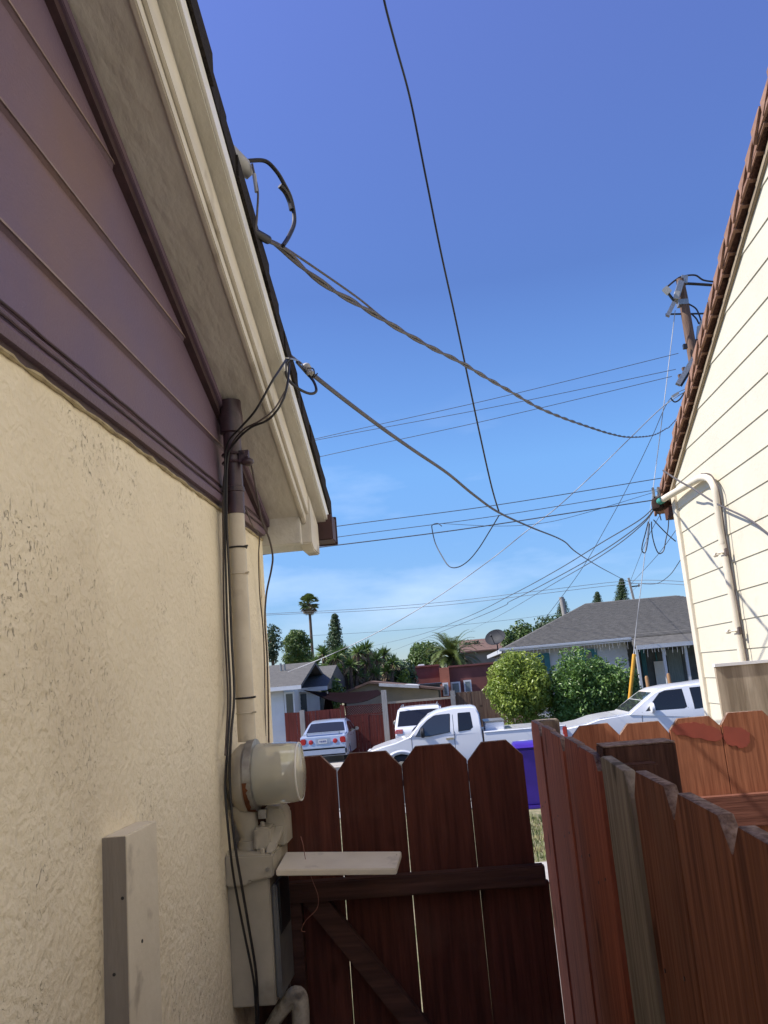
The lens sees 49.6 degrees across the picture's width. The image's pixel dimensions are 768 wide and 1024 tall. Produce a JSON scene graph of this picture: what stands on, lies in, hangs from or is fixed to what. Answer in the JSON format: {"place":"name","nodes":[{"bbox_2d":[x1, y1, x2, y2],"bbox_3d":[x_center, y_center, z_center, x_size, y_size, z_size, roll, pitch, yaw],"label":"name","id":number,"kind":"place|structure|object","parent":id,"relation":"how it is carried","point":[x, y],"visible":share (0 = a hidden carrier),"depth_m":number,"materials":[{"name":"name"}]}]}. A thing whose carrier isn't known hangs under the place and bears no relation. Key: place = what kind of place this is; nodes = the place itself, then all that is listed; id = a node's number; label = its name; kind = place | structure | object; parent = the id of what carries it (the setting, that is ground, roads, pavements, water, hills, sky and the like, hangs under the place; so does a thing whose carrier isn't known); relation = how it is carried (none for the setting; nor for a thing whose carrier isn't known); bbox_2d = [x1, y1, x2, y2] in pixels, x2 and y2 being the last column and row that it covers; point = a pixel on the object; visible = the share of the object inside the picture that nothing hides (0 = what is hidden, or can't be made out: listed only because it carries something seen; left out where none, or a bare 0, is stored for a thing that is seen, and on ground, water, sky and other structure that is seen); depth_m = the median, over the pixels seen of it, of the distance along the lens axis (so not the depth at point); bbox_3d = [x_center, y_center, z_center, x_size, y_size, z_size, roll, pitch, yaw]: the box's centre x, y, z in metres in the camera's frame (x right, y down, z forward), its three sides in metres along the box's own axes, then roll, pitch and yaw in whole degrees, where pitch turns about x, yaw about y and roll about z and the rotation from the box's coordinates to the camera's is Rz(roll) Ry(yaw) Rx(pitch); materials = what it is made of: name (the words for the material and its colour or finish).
{"place":"outdoors","nodes":[
{"label":"outdoors","id":0,"kind":"place"},
{"bbox_2d":[324,747,393,767],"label":"driveway","id":1,"kind":"structure","parent":0,"point":[336,761],"depth_m":30.06,"materials":[{"name":"concrete"}]},
{"bbox_2d":[300,718,358,759],"bbox_3d":[-1.976,8.560,31.443,2.013,1.449,4.660,-6,-11,3],"label":"silver sedan","id":2,"kind":"object","parent":1,"relation":"on","point":[330,737],"visible":0.81,"depth_m":29.41,"materials":[{"name":"paint"}]},
{"bbox_2d":[381,690,389,741],"bbox_3d":[0.076,8.033,32.072,0.200,2.295,0.110,-6,-11,3],"label":"tall post","id":3,"kind":"object","parent":1,"relation":"on","point":[385,715],"visible":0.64,"depth_m":32.06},
{"bbox_2d":[393,702,441,737],"bbox_3d":[1.393,7.843,30.182,2.176,1.797,4.310,-6,-11,3],"label":"white wagon","id":4,"kind":"object","parent":1,"relation":"on","point":[408,720],"visible":0.3,"depth_m":28.43,"materials":[{"name":"paint"}]},
{"bbox_2d":[335,764,470,808],"bbox_3d":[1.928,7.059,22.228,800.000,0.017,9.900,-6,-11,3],"label":"road","id":5,"kind":"structure","parent":0,"point":[337,769],"depth_m":21.44,"materials":[{"name":"asphalt"}]},
{"bbox_2d":[367,704,567,785],"bbox_3d":[2.133,6.061,22.071,5.415,1.836,2.266,-6,-11,3],"label":"pickup truck","id":6,"kind":"object","parent":5,"relation":"on","point":[461,730],"visible":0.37,"depth_m":21.27,"materials":[{"name":"white paint"}]},
{"bbox_2d":[482,717,503,729],"bbox_3d":[2.918,5.830,22.038,0.531,0.655,1.240,-6,-11,3],"label":"tool box","id":7,"kind":"object","parent":6,"relation":"in","point":[493,723],"visible":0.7,"depth_m":21.50,"materials":[{"name":"metal"}]},
{"bbox_2d":[561,679,704,736],"bbox_3d":[6.933,5.742,22.837,5.160,1.959,2.364,-6,-11,3],"label":"white suv","id":8,"kind":"object","parent":5,"relation":"on","point":[666,705],"visible":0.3,"depth_m":22.00,"materials":[{"name":"paint"}]},
{"bbox_2d":[335,703,553,1015],"bbox_3d":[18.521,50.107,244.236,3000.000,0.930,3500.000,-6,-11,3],"label":"ground","id":9,"kind":"structure","parent":0,"point":[535,812],"depth_m":10.04,"materials":[{"name":"grey concrete"}]},
{"bbox_2d":[0,0,337,1023],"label":"stucco house","id":10,"kind":"structure","parent":9,"relation":"on","point":[142,334],"depth_m":1.63,"materials":[{"name":"paint"}]},
{"bbox_2d":[102,821,161,1023],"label":"wall board","id":11,"kind":"object","parent":10,"relation":"attached to","point":[132,973],"depth_m":1.39,"materials":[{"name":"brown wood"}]},
{"bbox_2d":[219,398,256,741],"bbox_3d":[-0.410,0.148,2.341,0.069,0.965,0.068,-6,-11,3],"label":"conduit riser","id":12,"kind":"object","parent":10,"relation":"attached to","point":[231,419],"visible":0.91,"depth_m":2.31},
{"bbox_2d":[221,450,253,466],"bbox_3d":[-0.420,-0.148,2.398,0.097,0.048,0.071,-6,-11,3],"label":"grounding clamp","id":13,"kind":"object","parent":12,"relation":"attached to","point":[245,459],"visible":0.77,"depth_m":2.38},
{"bbox_2d":[251,465,273,742],"bbox_3d":[-0.355,0.301,2.547,0.052,0.810,0.495,-3,-12,-8],"label":"clamp wire","id":14,"kind":"object","parent":13,"relation":"attached to","point":[264,527],"visible":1,"depth_m":2.53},
{"bbox_2d":[234,145,252,178],"bbox_3d":[-0.399,-0.890,2.123,0.145,0.108,0.064,0,-13,-25],"label":"roof weatherhead","id":15,"kind":"object","parent":10,"relation":"on","point":[245,163],"visible":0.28,"depth_m":2.13,"materials":[{"name":"metal"}]},
{"bbox_2d":[248,158,295,247],"bbox_3d":[-0.290,-0.800,2.157,0.171,0.268,0.061,3,-14,-36],"label":"drip loop","id":16,"kind":"object","parent":15,"relation":"attached to","point":[283,182],"visible":0.74,"depth_m":2.19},
{"bbox_2d":[251,163,258,230],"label":"neutral wire","id":17,"kind":"object","parent":16,"relation":"hanging from","point":[257,206],"visible":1,"depth_m":2.12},
{"bbox_2d":[278,183,293,211],"bbox_3d":[-0.261,-0.838,2.217,0.018,0.064,0.049,-15,-15,40],"label":"tape wrap","id":18,"kind":"object","parent":16,"relation":"attached to","point":[283,189],"visible":1,"depth_m":2.22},
{"bbox_2d":[222,391,284,755],"bbox_3d":[-0.351,0.140,2.258,0.218,0.984,0.125,-6,-11,3],"label":"wall cable","id":19,"kind":"object","parent":10,"relation":"attached to","point":[240,432],"depth_m":2.31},
{"bbox_2d":[223,359,286,1023],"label":"wall cable","id":20,"kind":"object","parent":10,"relation":"attached to","point":[230,703],"depth_m":2.19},
{"bbox_2d":[245,508,265,729],"bbox_3d":[-0.392,0.357,2.618,0.025,0.692,0.306,-4,-11,-5],"label":"corner wire","id":21,"kind":"object","parent":10,"relation":"attached to","point":[261,617],"visible":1,"depth_m":2.74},
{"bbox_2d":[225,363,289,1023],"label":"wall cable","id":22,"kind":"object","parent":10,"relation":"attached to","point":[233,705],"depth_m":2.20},
{"bbox_2d":[225,804,293,1007],"bbox_3d":[-0.316,1.005,2.163,0.138,0.454,0.206,-6,-11,3],"label":"breaker box","id":23,"kind":"object","parent":10,"relation":"attached to","point":[266,892],"visible":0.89,"depth_m":2.09,"materials":[{"name":"paint"}]},
{"bbox_2d":[271,876,293,998],"bbox_3d":[-0.261,1.086,2.154,0.014,0.265,0.165,-6,-11,3],"label":"door","id":24,"kind":"structure","parent":23,"relation":"in","point":[284,961],"depth_m":2.09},
{"bbox_2d":[278,876,290,933],"bbox_3d":[-0.259,1.009,2.159,0.004,0.125,0.125,-6,-11,3],"label":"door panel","id":25,"kind":"structure","parent":23,"relation":"in","point":[283,883],"depth_m":2.14,"materials":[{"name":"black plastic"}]},
{"bbox_2d":[276,852,401,875],"bbox_3d":[-0.111,0.900,2.131,0.308,0.048,0.140,-6,-11,3],"label":"wooden plank","id":26,"kind":"object","parent":23,"relation":"attached to","point":[339,863],"visible":1,"depth_m":2.11,"materials":[{"name":"paint"}]},
{"bbox_2d":[227,739,305,850],"bbox_3d":[-0.318,0.751,2.206,0.217,0.292,0.185,-6,-11,3],"label":"electric meter","id":27,"kind":"object","parent":10,"relation":"attached to","point":[263,774],"visible":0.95,"depth_m":2.15,"materials":[{"name":"paint"}]},
{"bbox_2d":[265,985,309,1023],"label":"drain elbow","id":28,"kind":"object","parent":10,"relation":"attached to","point":[294,999],"visible":0.98,"depth_m":2.10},
{"bbox_2d":[285,357,313,375],"bbox_3d":[-0.291,-0.473,2.589,0.054,0.058,0.211,-11,-13,29],"label":"wire insulator","id":29,"kind":"object","parent":10,"relation":"attached to","point":[308,371],"visible":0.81,"depth_m":2.65,"materials":[{"name":"ceramic"}]},
{"bbox_2d":[284,357,317,394],"bbox_3d":[-0.251,-0.416,2.578,0.053,0.106,0.164,-9,-12,19],"label":"slack loop","id":30,"kind":"object","parent":29,"relation":"hanging from","point":[309,376],"visible":0.95,"depth_m":2.57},
{"bbox_2d":[272,240,485,376],"bbox_3d":[0.087,-0.691,3.121,0.007,0.196,1.922,-10,-13,24],"label":"messenger wire","id":31,"kind":"object","parent":10,"relation":"attached to","point":[330,278],"visible":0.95,"depth_m":2.62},
{"bbox_2d":[267,623,282,664],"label":"leafy tree","id":32,"kind":"object","parent":9,"relation":"on","point":[273,654],"visible":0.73,"depth_m":69.59,"materials":[{"name":"green plant"}]},
{"bbox_2d":[258,805,291,1023],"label":"gate post","id":33,"kind":"object","parent":9,"relation":"on","point":[265,1012],"depth_m":2.23,"materials":[{"name":"brown wood"}]},
{"bbox_2d":[285,740,564,1023],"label":"wooden gate","id":34,"kind":"structure","parent":33,"relation":"attached to","point":[369,938],"depth_m":2.25,"materials":[{"name":"brown wood"}]},
{"bbox_2d":[280,629,312,663],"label":"leafy tree","id":35,"kind":"object","parent":9,"relation":"on","point":[297,647],"visible":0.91,"depth_m":71.11,"materials":[{"name":"green plant"}]},
{"bbox_2d":[269,662,345,742],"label":"white house","id":36,"kind":"structure","parent":9,"relation":"on","point":[289,694],"depth_m":36.56,"materials":[{"name":"paint"}]},
{"bbox_2d":[284,692,295,732],"bbox_3d":[-3.793,8.400,33.825,0.420,2.118,0.065,-6,-11,3],"label":"window","id":37,"kind":"structure","parent":36,"relation":"in","point":[289,697],"depth_m":33.92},
{"bbox_2d":[300,692,308,724],"bbox_3d":[-3.600,9.216,37.738,0.420,2.039,0.065,-6,-11,3],"label":"window","id":38,"kind":"structure","parent":36,"relation":"in","point":[304,695],"depth_m":37.83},
{"bbox_2d":[304,690,380,703],"bbox_3d":[-1.829,7.542,34.268,3.762,0.698,3.300,-6,-11,3],"label":"shade sail","id":39,"kind":"object","parent":36,"relation":"attached to","point":[350,697],"visible":1,"depth_m":34.80,"materials":[{"name":"fabric"}]},
{"bbox_2d":[298,593,318,657],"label":"fan palm","id":40,"kind":"object","parent":9,"relation":"on","point":[307,607],"visible":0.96,"depth_m":110.13,"materials":[{"name":"green plant"}]},
{"bbox_2d":[308,644,344,667],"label":"yucca tree","id":41,"kind":"object","parent":9,"relation":"on","point":[334,659],"visible":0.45,"depth_m":43.98,"materials":[{"name":"green plant"}]},
{"bbox_2d":[324,691,332,714],"bbox_3d":[-2.311,8.820,35.225,0.510,2.404,0.510,-6,-11,3],"label":"folded umbrella","id":42,"kind":"object","parent":9,"relation":"on","point":[328,705],"visible":0.4,"depth_m":35.22,"materials":[{"name":"fabric"}]},
{"bbox_2d":[321,613,345,664],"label":"conifer","id":43,"kind":"object","parent":9,"relation":"on","point":[335,640],"visible":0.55,"depth_m":64.62,"materials":[{"name":"green plant"}]},
{"bbox_2d":[321,675,346,708],"bbox_3d":[-2.624,9.304,39.276,1.741,3.126,1.783,6,-16,-43],"label":"leafy tree","id":44,"kind":"object","parent":9,"relation":"on","point":[336,688],"visible":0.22,"depth_m":39.20,"materials":[{"name":"green plant"}]},
{"bbox_2d":[321,648,382,688],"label":"leafy tree","id":45,"kind":"object","parent":9,"relation":"on","point":[362,668],"visible":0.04,"depth_m":48.13,"materials":[{"name":"green plant"}]},
{"bbox_2d":[336,642,377,713],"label":"yucca tree","id":46,"kind":"object","parent":9,"relation":"on","point":[355,671],"visible":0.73,"depth_m":44.35,"materials":[{"name":"green plant"}]},
{"bbox_2d":[284,697,450,752],"bbox_3d":[-0.574,8.344,32.157,6.531,1.869,0.180,-6,-11,3],"label":"red fence","id":47,"kind":"object","parent":9,"relation":"on","point":[294,723],"visible":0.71,"depth_m":32.21,"materials":[{"name":"paint"}]},
{"bbox_2d":[356,638,401,681],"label":"yucca tree","id":48,"kind":"object","parent":9,"relation":"on","point":[388,672],"visible":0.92,"depth_m":45.40,"materials":[{"name":"green plant"}]},
{"bbox_2d":[344,681,443,736],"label":"tan house","id":49,"kind":"structure","parent":9,"relation":"on","point":[396,691],"depth_m":41.07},
{"bbox_2d":[380,657,418,683],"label":"leafy tree","id":50,"kind":"object","parent":9,"relation":"on","point":[410,669],"visible":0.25,"depth_m":46.66,"materials":[{"name":"green plant"}]},
{"bbox_2d":[396,669,411,683],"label":"leafy tree","id":51,"kind":"object","parent":9,"relation":"on","point":[403,678],"visible":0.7,"depth_m":45.92,"materials":[{"name":"green plant"}]},
{"bbox_2d":[405,640,446,665],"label":"leafy tree","id":52,"kind":"object","parent":9,"relation":"on","point":[415,658],"visible":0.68,"depth_m":64.16,"materials":[{"name":"green plant"}]},
{"bbox_2d":[418,682,441,697],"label":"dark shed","id":53,"kind":"structure","parent":9,"relation":"on","point":[437,684],"depth_m":42.40,"materials":[{"name":"black"}]},
{"bbox_2d":[421,629,485,667],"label":"date palm","id":54,"kind":"object","parent":9,"relation":"on","point":[452,654],"visible":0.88,"depth_m":56.53,"materials":[{"name":"green plant"}]},
{"bbox_2d":[414,662,495,717],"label":"red building","id":55,"kind":"structure","parent":9,"relation":"on","point":[466,678],"depth_m":49.02,"materials":[{"name":"paint"}]},
{"bbox_2d":[451,681,460,695],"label":"window","id":56,"kind":"structure","parent":55,"relation":"in","point":[455,686],"depth_m":48.80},
{"bbox_2d":[463,680,471,692],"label":"window","id":57,"kind":"structure","parent":55,"relation":"in","point":[467,683],"depth_m":48.76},
{"bbox_2d":[459,638,504,663],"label":"brown roof house","id":58,"kind":"structure","parent":9,"relation":"on","point":[482,652],"depth_m":60.81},
{"bbox_2d":[450,690,537,726],"bbox_3d":[4.190,7.682,31.475,3.194,2.055,0.170,-6,-11,3],"label":"brown fence","id":59,"kind":"object","parent":9,"relation":"on","point":[481,697],"visible":0.2,"depth_m":31.62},
{"bbox_2d":[500,629,515,647],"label":"leafy tree","id":60,"kind":"object","parent":9,"relation":"on","point":[508,639],"visible":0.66,"depth_m":54.77,"materials":[{"name":"green plant"}]},
{"bbox_2d":[482,648,556,724],"bbox_3d":[4.320,5.997,26.388,2.380,3.324,2.275,-6,-11,3],"label":"rounded bush","id":61,"kind":"object","parent":9,"relation":"on","point":[518,684],"visible":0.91,"depth_m":25.98,"materials":[{"name":"green plant"}]},
{"bbox_2d":[509,619,535,641],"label":"leafy tree","id":62,"kind":"object","parent":9,"relation":"on","point":[520,631],"visible":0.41,"depth_m":58.44,"materials":[{"name":"green plant"}]},
{"bbox_2d":[511,740,540,808],"bbox_3d":[2.543,4.455,14.203,0.600,1.065,0.754,-6,-11,3],"label":"wheelie bin","id":63,"kind":"object","parent":9,"relation":"on","point":[525,748],"visible":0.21,"depth_m":13.90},
{"bbox_2d":[531,614,558,629],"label":"leafy tree","id":64,"kind":"object","parent":9,"relation":"on","point":[541,623],"visible":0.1,"depth_m":60.78,"materials":[{"name":"green plant"}]},
{"bbox_2d":[487,595,698,721],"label":"grey roof house","id":65,"kind":"structure","parent":9,"relation":"on","point":[663,622],"depth_m":34.84,"materials":[{"name":"white paint"}]},
{"bbox_2d":[485,629,504,656],"bbox_3d":[4.805,5.644,35.770,0.854,1.192,0.660,-6,-11,3],"label":"satellite dish","id":66,"kind":"object","parent":65,"relation":"attached to","point":[495,637],"visible":0.99,"depth_m":35.90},
{"bbox_2d":[536,653,550,670],"bbox_3d":[6.433,6.059,33.520,0.505,0.705,0.100,-6,-11,3],"label":"window","id":67,"kind":"structure","parent":65,"relation":"in","point":[546,660],"depth_m":33.50,"materials":[{"name":"glass"}]},
{"bbox_2d":[579,649,596,664],"bbox_3d":[8.227,5.861,33.425,0.678,0.668,0.100,-6,-11,3],"label":"window","id":68,"kind":"structure","parent":65,"relation":"in","point":[592,652],"depth_m":33.41,"materials":[{"name":"glass"}]},
{"bbox_2d":[508,641,693,652],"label":"icicle lights","id":69,"kind":"object","parent":65,"relation":"hanging from","point":[602,645],"visible":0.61,"depth_m":32.85,"materials":[{"name":"white paint"}]},
{"bbox_2d":[640,649,648,687],"bbox_3d":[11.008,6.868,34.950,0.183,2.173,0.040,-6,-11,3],"label":"door","id":70,"kind":"structure","parent":65,"relation":"in","point":[644,664],"depth_m":35.03,"materials":[{"name":"teal paint"}]},
{"bbox_2d":[546,646,642,721],"bbox_3d":[6.624,5.831,26.387,3.445,3.258,2.167,-6,-11,3],"label":"glossy bush","id":71,"kind":"object","parent":9,"relation":"on","point":[587,688],"visible":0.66,"depth_m":25.91,"materials":[{"name":"green plant"}]},
{"bbox_2d":[531,718,659,1023],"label":"passage fence","id":72,"kind":"object","parent":9,"relation":"on","point":[592,960],"visible":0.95,"depth_m":2.20,"materials":[{"name":"brown wood"}]},
{"bbox_2d":[613,578,628,600],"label":"norfolk pine","id":73,"kind":"object","parent":9,"relation":"on","point":[621,591],"visible":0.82,"depth_m":78.41,"materials":[{"name":"green plant"}]},
{"bbox_2d":[601,756,665,1023],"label":"grey board","id":74,"kind":"object","parent":9,"relation":"on","point":[637,925],"visible":0.85,"depth_m":1.50,"materials":[{"name":"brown wood"}]},
{"bbox_2d":[627,578,639,598],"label":"pole","id":75,"kind":"object","parent":9,"relation":"on","point":[631,589],"visible":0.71,"depth_m":58.89,"materials":[{"name":"wood"}]},
{"bbox_2d":[302,364,638,583],"bbox_3d":[8.940,2.308,30.809,0.015,4.186,59.329,-8,-12,17],"label":"overhead cable","id":76,"kind":"object","parent":75,"relation":"attached to","point":[350,404],"visible":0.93,"depth_m":3.80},
{"bbox_2d":[383,0,499,511],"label":"overhead line","id":77,"kind":"object","parent":76,"relation":"attached to","point":[408,91],"visible":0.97,"depth_m":4.34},
{"bbox_2d":[431,515,499,567],"bbox_3d":[0.614,0.194,6.344,0.008,0.418,1.078,0,-12,-23],"label":"dangling wire","id":78,"kind":"object","parent":76,"relation":"hanging from","point":[474,553],"visible":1,"depth_m":6.41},
{"bbox_2d":[270,580,683,613],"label":"distant line","id":79,"kind":"object","parent":75,"relation":"attached to","point":[483,597],"visible":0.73,"depth_m":64.31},
{"bbox_2d":[276,583,681,614],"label":"distant line","id":80,"kind":"object","parent":75,"relation":"attached to","point":[487,600],"visible":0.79,"depth_m":64.08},
{"bbox_2d":[596,738,682,792],"bbox_3d":[0.604,1.264,1.633,0.150,1.575,0.090,-6,-11,3],"label":"fence post","id":81,"kind":"object","parent":9,"relation":"on","point":[661,753],"visible":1,"depth_m":1.74,"materials":[{"name":"brown wood"}]},
{"bbox_2d":[662,275,703,397],"bbox_3d":[9.370,-0.380,23.759,1.509,13.886,0.548,-2,-12,-13],"label":"utility pole","id":82,"kind":"object","parent":9,"relation":"on","point":[679,299],"visible":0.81,"depth_m":24.80,"materials":[{"name":"brown wood"}]},
{"bbox_2d":[264,500,651,554],"bbox_3d":[-0.966,0.912,25.189,25.397,0.791,0.048,-6,-12,8],"label":"street line","id":83,"kind":"object","parent":82,"relation":"attached to","point":[483,526],"visible":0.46,"depth_m":24.65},
{"bbox_2d":[270,241,675,437],"bbox_3d":[4.461,-2.141,13.341,0.020,6.360,23.660,-10,-13,24],"label":"service drop","id":84,"kind":"object","parent":82,"relation":"attached to","point":[289,255],"visible":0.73,"depth_m":3.03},
{"bbox_2d":[256,229,271,243],"bbox_3d":[-0.334,-0.739,2.211,0.024,0.033,0.095,-10,-12,24],"label":"splice clamp","id":85,"kind":"object","parent":84,"relation":"attached to","point":[263,237],"visible":0.56,"depth_m":2.22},
{"bbox_2d":[288,393,682,671],"bbox_3d":[2.912,0.984,27.176,15.077,7.195,0.026,-11,-13,26],"label":"pale drop","id":86,"kind":"object","parent":82,"relation":"attached to","point":[499,552],"visible":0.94,"depth_m":26.70,"materials":[{"name":"metal"}]},
{"bbox_2d":[315,369,675,440],"bbox_3d":[-1.256,-2.510,26.969,20.629,0.836,0.067,-8,-12,13],"label":"street line","id":87,"kind":"object","parent":82,"relation":"attached to","point":[501,405],"visible":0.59,"depth_m":25.85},
{"bbox_2d":[320,376,671,456],"bbox_3d":[-1.391,-1.937,26.866,20.710,1.564,0.066,-8,-12,13],"label":"street line","id":88,"kind":"object","parent":82,"relation":"attached to","point":[499,417],"visible":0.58,"depth_m":25.78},
{"bbox_2d":[316,353,677,438],"bbox_3d":[-1.246,-2.598,26.985,20.889,1.638,0.066,-8,-12,13],"label":"street line","id":89,"kind":"object","parent":82,"relation":"attached to","point":[507,395],"visible":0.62,"depth_m":25.86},
{"bbox_2d":[339,489,656,536],"bbox_3d":[0.563,0.463,25.162,21.668,0.765,0.035,-7,-12,9],"label":"street line","id":90,"kind":"object","parent":82,"relation":"attached to","point":[497,515],"visible":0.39,"depth_m":24.75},
{"bbox_2d":[337,478,661,526],"bbox_3d":[0.565,0.135,25.227,21.719,0.731,0.039,-7,-12,9],"label":"street line","id":91,"kind":"object","parent":82,"relation":"attached to","point":[501,504],"visible":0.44,"depth_m":24.76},
{"bbox_2d":[542,389,684,621],"bbox_3d":[8.051,0.503,30.514,0.021,6.090,13.478,-2,-12,-13],"label":"roof drop","id":92,"kind":"object","parent":82,"relation":"attached to","point":[618,504],"visible":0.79,"depth_m":29.22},
{"bbox_2d":[633,310,675,653],"bbox_3d":[8.159,-0.812,25.064,0.161,9.921,3.276,4,-14,-37],"label":"guy wire","id":93,"kind":"object","parent":82,"relation":"attached to","point":[653,482],"visible":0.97,"depth_m":25.09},
{"bbox_2d":[628,654,635,698],"bbox_3d":[7.476,5.557,25.275,0.716,2.431,0.112,-12,-14,32],"label":"guy guard","id":94,"kind":"object","parent":93,"relation":"attached to","point":[632,675],"visible":0.66,"depth_m":25.27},
{"bbox_2d":[635,770,767,1023],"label":"fence","id":95,"kind":"object","parent":9,"relation":"on","point":[706,866],"visible":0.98,"depth_m":1.07,"materials":[{"name":"brown wood"}]},
{"bbox_2d":[654,68,767,724],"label":"ivory house","id":96,"kind":"structure","parent":9,"relation":"on","point":[720,432],"depth_m":4.87,"materials":[{"name":"wood"}]},
{"bbox_2d":[656,474,745,661],"bbox_3d":[2.166,1.207,5.388,0.078,2.909,1.123,-5,-11,1],"label":"service mast","id":97,"kind":"object","parent":96,"relation":"attached to","point":[724,553],"visible":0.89,"depth_m":5.08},
{"bbox_2d":[641,487,675,553],"bbox_3d":[2.015,0.067,6.202,0.260,0.509,0.091,-6,-11,3],"label":"weatherhead","id":98,"kind":"object","parent":97,"relation":"attached to","point":[656,508],"visible":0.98,"depth_m":6.18,"materials":[{"name":"metal"}]},
{"bbox_2d":[365,509,651,647],"bbox_3d":[0.343,4.888,32.852,0.009,1.424,54.264,-4,-11,-4],"label":"fan wire","id":99,"kind":"object","parent":98,"relation":"attached to","point":[550,573],"visible":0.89,"depth_m":8.83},
{"bbox_2d":[390,510,652,651],"bbox_3d":[1.031,5.116,32.755,0.009,0.888,54.102,-4,-11,-3],"label":"fan wire","id":100,"kind":"object","parent":98,"relation":"attached to","point":[557,576],"visible":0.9,"depth_m":8.90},
{"bbox_2d":[495,511,653,617],"bbox_3d":[4.612,4.915,37.636,0.009,2.405,63.774,-6,-11,4],"label":"fan wire","id":101,"kind":"object","parent":98,"relation":"attached to","point":[593,560],"visible":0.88,"depth_m":8.69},
{"bbox_2d":[701,473,747,660],"bbox_3d":[2.155,1.083,4.956,0.017,2.783,0.276,-6,-11,3],"label":"mast cable","id":102,"kind":"object","parent":97,"relation":"attached to","point":[730,563],"visible":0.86,"depth_m":5.00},
{"bbox_2d":[662,470,767,534],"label":"wall drop cable","id":103,"kind":"object","parent":96,"relation":"attached to","point":[735,512],"depth_m":5.04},
{"bbox_2d":[197,0,767,665],"label":"sky","id":104,"kind":"structure","parent":0,"point":[582,158],"materials":[{"name":"blue"}]},
{"bbox_2d":[530,813,545,861],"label":"grass","id":105,"kind":"structure","parent":0,"point":[539,849],"depth_m":10.39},
{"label":"side yard floor","id":106,"kind":"structure","parent":0,"visible":0},
{"bbox_2d":[572,710,767,831],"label":"orange fence","id":107,"kind":"object","parent":106,"relation":"on","point":[724,764],"visible":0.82,"depth_m":2.82,"materials":[{"name":"wood"}]},
{"bbox_2d":[712,659,767,718],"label":"plywood panel","id":108,"kind":"object","parent":106,"relation":"on","point":[742,686],"visible":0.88,"depth_m":3.71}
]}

